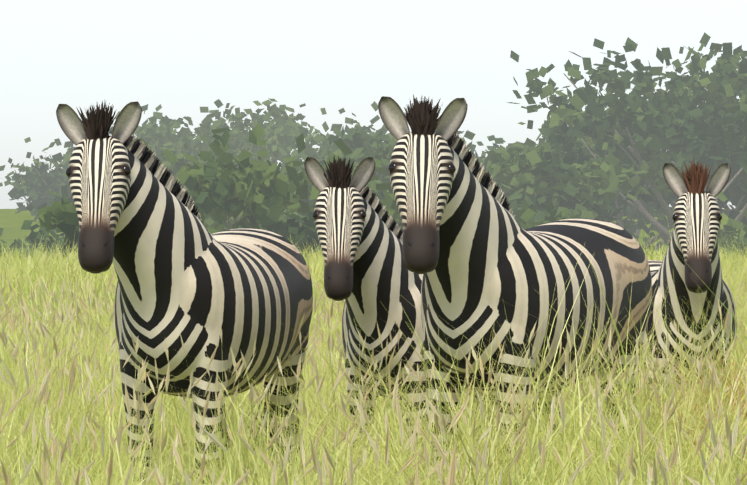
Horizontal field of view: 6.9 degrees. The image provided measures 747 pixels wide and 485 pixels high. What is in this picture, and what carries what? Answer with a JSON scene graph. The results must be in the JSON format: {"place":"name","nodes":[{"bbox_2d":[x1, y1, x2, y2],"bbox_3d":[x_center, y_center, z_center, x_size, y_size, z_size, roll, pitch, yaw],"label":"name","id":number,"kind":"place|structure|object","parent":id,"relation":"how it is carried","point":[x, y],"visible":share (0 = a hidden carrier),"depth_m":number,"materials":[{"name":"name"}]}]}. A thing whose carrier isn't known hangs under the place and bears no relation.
{"place":"outdoors","nodes":[
{"label":"outdoors","id":0,"kind":"place"},
{"bbox_2d":[0,209,744,261],"bbox_3d":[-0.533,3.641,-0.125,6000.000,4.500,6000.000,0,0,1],"label":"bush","id":1,"kind":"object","parent":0,"point":[11,222],"depth_m":1116.22,"materials":[{"name":"green plant"}]},
{"bbox_2d":[0,228,65,260],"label":"bush","id":2,"kind":"object","parent":1,"relation":"on","point":[16,244],"depth_m":197.24,"materials":[{"name":"green plant"}]},
{"bbox_2d":[37,196,76,252],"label":"bush","id":3,"kind":"object","parent":1,"relation":"on","point":[51,217],"visible":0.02,"depth_m":117.68,"materials":[{"name":"green plant"}]},
{"bbox_2d":[0,127,190,232],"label":"tree","id":4,"kind":"object","parent":1,"relation":"on","point":[37,181],"visible":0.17,"depth_m":328.36,"materials":[{"name":"green plant"}]},
{"bbox_2d":[26,134,229,237],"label":"tree","id":5,"kind":"object","parent":1,"relation":"on","point":[178,164],"visible":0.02,"depth_m":249.57,"materials":[{"name":"green plant"}]},
{"bbox_2d":[56,207,218,253],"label":"bush","id":6,"kind":"object","parent":1,"relation":"on","point":[69,226],"visible":0.06,"depth_m":111.20,"materials":[{"name":"green plant"}]},
{"bbox_2d":[49,123,230,164],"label":"tree","id":7,"kind":"object","parent":1,"relation":"on","point":[52,144],"depth_m":340.10,"materials":[{"name":"green plant"}]},
{"bbox_2d":[21,201,269,259],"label":"bush","id":8,"kind":"object","parent":1,"relation":"on","point":[38,235],"depth_m":163.49,"materials":[{"name":"green plant"}]},
{"bbox_2d":[56,101,312,484],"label":"zebra","id":9,"kind":"object","parent":1,"relation":"on","point":[185,273],"visible":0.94,"depth_m":23.04,"materials":[{"name":"multicoloured"}]},
{"bbox_2d":[204,208,242,230],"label":"bush","id":10,"kind":"object","parent":1,"relation":"on","point":[211,221],"depth_m":192.82,"materials":[{"name":"green plant"}]},
{"bbox_2d":[115,98,333,169],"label":"tree","id":11,"kind":"object","parent":1,"relation":"on","point":[151,132],"visible":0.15,"depth_m":329.77,"materials":[{"name":"green plant"}]},
{"bbox_2d":[47,122,402,259],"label":"bush","id":12,"kind":"object","parent":1,"relation":"on","point":[256,195],"visible":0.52,"depth_m":150.21,"materials":[{"name":"green plant"}]},
{"bbox_2d":[209,209,314,250],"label":"bush","id":13,"kind":"object","parent":1,"relation":"on","point":[289,212],"depth_m":187.57,"materials":[{"name":"green plant"}]},
{"bbox_2d":[176,101,397,220],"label":"tree","id":14,"kind":"object","parent":1,"relation":"on","point":[283,142],"visible":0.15,"depth_m":320.57,"materials":[{"name":"green plant"}]},
{"bbox_2d":[268,137,395,224],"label":"tree","id":15,"kind":"object","parent":1,"relation":"on","point":[383,154],"visible":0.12,"depth_m":229.59,"materials":[{"name":"green plant"}]},
{"bbox_2d":[291,133,388,168],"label":"tree","id":16,"kind":"object","parent":1,"relation":"on","point":[318,138],"visible":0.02,"depth_m":299.69,"materials":[{"name":"green plant"}]},
{"bbox_2d":[0,235,746,357],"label":"grass","id":17,"kind":"structure","parent":1,"relation":"on","point":[33,271],"depth_m":63.39,"materials":[{"name":"green plant"}]},
{"bbox_2d":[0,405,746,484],"bbox_3d":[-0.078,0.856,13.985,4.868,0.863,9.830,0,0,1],"label":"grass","id":18,"kind":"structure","parent":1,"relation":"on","point":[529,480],"depth_m":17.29,"materials":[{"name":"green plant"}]},
{"bbox_2d":[0,225,746,484],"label":"grass stalks","id":19,"kind":"object","parent":1,"relation":"on","point":[256,457],"depth_m":20.88,"materials":[{"name":"green plant"}]},
{"bbox_2d":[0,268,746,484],"bbox_3d":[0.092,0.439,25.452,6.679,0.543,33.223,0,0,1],"label":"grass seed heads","id":20,"kind":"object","parent":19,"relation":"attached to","point":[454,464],"depth_m":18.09,"materials":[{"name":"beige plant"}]},
{"bbox_2d":[224,176,533,259],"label":"bush","id":21,"kind":"object","parent":1,"relation":"on","point":[372,186],"visible":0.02,"depth_m":176.75,"materials":[{"name":"green plant"}]},
{"bbox_2d":[280,127,510,207],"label":"tree","id":22,"kind":"object","parent":1,"relation":"on","point":[360,138],"visible":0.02,"depth_m":259.09,"materials":[{"name":"green plant"}]},
{"bbox_2d":[304,155,498,468],"bbox_3d":[0.177,0.429,25.332,0.526,1.567,1.803,0,0,21],"label":"zebra","id":23,"kind":"object","parent":1,"relation":"on","point":[360,235],"visible":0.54,"depth_m":24.83,"materials":[{"name":"multicoloured"}]},
{"bbox_2d":[385,192,567,224],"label":"bush","id":24,"kind":"object","parent":1,"relation":"on","point":[524,207],"depth_m":171.74,"materials":[{"name":"green plant"}]},
{"bbox_2d":[473,144,536,195],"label":"tree","id":25,"kind":"object","parent":1,"relation":"on","point":[496,150],"depth_m":288.51,"materials":[{"name":"green plant"}]},
{"bbox_2d":[378,94,651,480],"bbox_3d":[0.549,0.344,23.438,0.609,1.767,2.126,0,0,26],"label":"zebra","id":26,"kind":"object","parent":1,"relation":"on","point":[476,255],"visible":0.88,"depth_m":22.98,"materials":[{"name":"multicoloured"}]},
{"bbox_2d":[397,200,645,250],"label":"bush","id":27,"kind":"object","parent":1,"relation":"on","point":[528,214],"visible":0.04,"depth_m":158.67,"materials":[{"name":"green plant"}]},
{"bbox_2d":[514,206,581,224],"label":"bush","id":28,"kind":"object","parent":1,"relation":"on","point":[566,210],"depth_m":167.11,"materials":[{"name":"green plant"}]},
{"bbox_2d":[470,134,648,225],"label":"tree","id":29,"kind":"object","parent":1,"relation":"on","point":[497,141],"visible":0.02,"depth_m":298.66,"materials":[{"name":"green plant"}]},
{"bbox_2d":[474,137,647,229],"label":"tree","id":30,"kind":"object","parent":1,"relation":"on","point":[546,177],"visible":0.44,"depth_m":222.72,"materials":[{"name":"green plant"}]},
{"bbox_2d":[511,89,731,249],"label":"tree","id":31,"kind":"object","parent":1,"relation":"on","point":[629,213],"visible":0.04,"depth_m":266.53,"materials":[{"name":"green plant"}]},
{"bbox_2d":[506,37,746,240],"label":"tree","id":32,"kind":"object","parent":1,"relation":"on","point":[642,117],"visible":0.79,"depth_m":237.17,"materials":[{"name":"green plant"}]},
{"bbox_2d":[517,50,746,243],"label":"tree","id":33,"kind":"object","parent":1,"relation":"on","point":[733,214],"visible":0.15,"depth_m":247.70,"materials":[{"name":"green plant"}]},
{"bbox_2d":[631,232,663,258],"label":"bush","id":34,"kind":"object","parent":1,"relation":"on","point":[634,236],"depth_m":193.91,"materials":[{"name":"green plant"}]},
{"bbox_2d":[590,32,746,229],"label":"tree","id":35,"kind":"object","parent":1,"relation":"on","point":[714,48],"visible":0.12,"depth_m":248.04,"materials":[{"name":"green plant"}]},
{"bbox_2d":[607,160,736,414],"bbox_3d":[1.303,0.430,26.941,0.518,1.540,1.816,0,0,-11],"label":"zebra","id":36,"kind":"object","parent":1,"relation":"on","point":[697,219],"visible":0.52,"depth_m":26.42,"materials":[{"name":"black"}]},
{"bbox_2d":[601,342,746,476],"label":"grass","id":37,"kind":"structure","parent":1,"relation":"on","point":[696,404],"depth_m":23.55,"materials":[{"name":"green plant"}]},
{"bbox_2d":[645,191,746,254],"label":"bush","id":38,"kind":"object","parent":1,"relation":"on","point":[731,225],"visible":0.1,"depth_m":192.69,"materials":[{"name":"green plant"}]},
{"bbox_2d":[646,227,746,258],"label":"bush","id":39,"kind":"object","parent":1,"relation":"on","point":[742,246],"depth_m":175.08,"materials":[{"name":"green plant"}]},
{"bbox_2d":[717,45,746,101],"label":"tree","id":40,"kind":"object","parent":1,"relation":"on","point":[738,49],"depth_m":259.19,"materials":[{"name":"green plant"}]},
{"bbox_2d":[719,229,746,257],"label":"bush","id":41,"kind":"object","parent":1,"relation":"on","point":[742,232],"visible":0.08,"depth_m":185.71,"materials":[{"name":"green plant"}]},
{"bbox_2d":[0,243,746,269],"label":"grass","id":42,"kind":"structure","parent":0,"point":[2,252],"depth_m":98.23,"materials":[{"name":"green plant"}]},
{"bbox_2d":[0,0,746,208],"label":"sky","id":43,"kind":"structure","parent":0,"point":[181,56],"materials":[{"name":"white"}]}
]}

